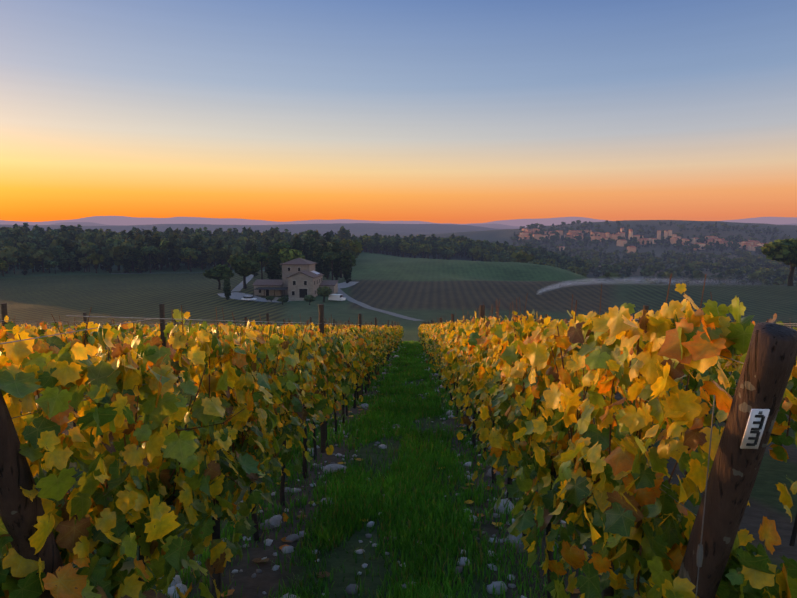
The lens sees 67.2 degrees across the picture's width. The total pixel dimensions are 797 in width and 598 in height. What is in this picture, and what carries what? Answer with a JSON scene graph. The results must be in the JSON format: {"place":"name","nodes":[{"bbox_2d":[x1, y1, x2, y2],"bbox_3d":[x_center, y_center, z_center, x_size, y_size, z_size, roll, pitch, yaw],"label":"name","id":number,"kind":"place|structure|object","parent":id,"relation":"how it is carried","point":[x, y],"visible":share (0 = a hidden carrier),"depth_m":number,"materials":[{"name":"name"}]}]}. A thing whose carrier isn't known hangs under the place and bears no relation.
{"place":"outdoors","nodes":[
{"label":"outdoors","id":0,"kind":"place"},
{"bbox_2d":[0,274,796,597],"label":"vine","id":1,"kind":"object","parent":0,"point":[612,517],"depth_m":2.42,"materials":[{"name":"yellow plant"}]},
{"bbox_2d":[0,216,796,597],"bbox_3d":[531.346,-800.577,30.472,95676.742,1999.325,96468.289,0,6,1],"label":"ground","id":2,"kind":"structure","parent":0,"point":[458,286],"depth_m":174.03,"materials":[{"name":"green plant"}]},
{"bbox_2d":[0,389,63,597],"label":"end post","id":3,"kind":"object","parent":2,"relation":"on","point":[20,512],"visible":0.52,"depth_m":1.72,"materials":[{"name":"brown wood"}]},
{"bbox_2d":[111,270,421,320],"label":"gravel tracks","id":4,"kind":"object","parent":2,"relation":"on","point":[237,295],"visible":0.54,"depth_m":192.63},
{"bbox_2d":[241,296,256,300],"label":"white car","id":5,"kind":"object","parent":4,"relation":"on","point":[244,298],"visible":0.98,"depth_m":181.60,"materials":[{"name":"paint"}]},
{"bbox_2d":[328,294,344,300],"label":"white van","id":6,"kind":"object","parent":2,"relation":"on","point":[337,297],"visible":0.96,"depth_m":178.20,"materials":[{"name":"paint"}]},
{"bbox_2d":[0,319,743,597],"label":"post wires","id":7,"kind":"object","parent":2,"relation":"on","point":[699,554],"visible":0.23,"depth_m":1.59,"materials":[{"name":"grey metal"}]},
{"bbox_2d":[0,315,796,570],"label":"trellis wires","id":8,"kind":"object","parent":7,"relation":"attached to","point":[218,324],"visible":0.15,"depth_m":5.00,"materials":[{"name":"grey metal"}]},
{"bbox_2d":[160,343,585,597],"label":"stones","id":9,"kind":"object","parent":2,"relation":"on","point":[275,520],"visible":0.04,"depth_m":4.52,"materials":[{"name":"grey stone"}]},
{"bbox_2d":[159,340,601,597],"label":"aisle grass","id":10,"kind":"structure","parent":2,"relation":"on","point":[392,409],"depth_m":5.31,"materials":[{"name":"green plant"}]},
{"bbox_2d":[0,220,796,304],"bbox_3d":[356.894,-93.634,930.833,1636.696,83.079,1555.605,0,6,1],"label":"trees","id":11,"kind":"object","parent":2,"relation":"on","point":[245,252],"visible":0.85,"depth_m":438.27,"materials":[{"name":"green plant"}]},
{"bbox_2d":[252,228,766,300],"bbox_3d":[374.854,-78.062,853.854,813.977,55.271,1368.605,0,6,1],"label":"buildings","id":12,"kind":"structure","parent":2,"relation":"on","point":[301,279],"depth_m":199.17,"materials":[{"name":"beige stone"}]},
{"bbox_2d":[510,229,767,254],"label":"hilltop village","id":13,"kind":"object","parent":2,"relation":"on","point":[586,239],"visible":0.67,"depth_m":1273.31,"materials":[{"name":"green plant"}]},
{"bbox_2d":[677,322,796,597],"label":"end post","id":14,"kind":"object","parent":2,"relation":"on","point":[767,368],"visible":0.88,"depth_m":1.53,"materials":[{"name":"brown wood"}]},
{"bbox_2d":[740,409,769,448],"bbox_3d":[0.871,0.318,1.465,0.043,0.112,0.041,0,6,1],"label":"tag","id":15,"kind":"object","parent":14,"relation":"attached to","point":[755,427],"visible":1,"depth_m":1.46,"materials":[{"name":"white metal"}]},
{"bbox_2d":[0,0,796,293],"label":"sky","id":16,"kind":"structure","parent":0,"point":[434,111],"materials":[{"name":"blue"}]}
]}

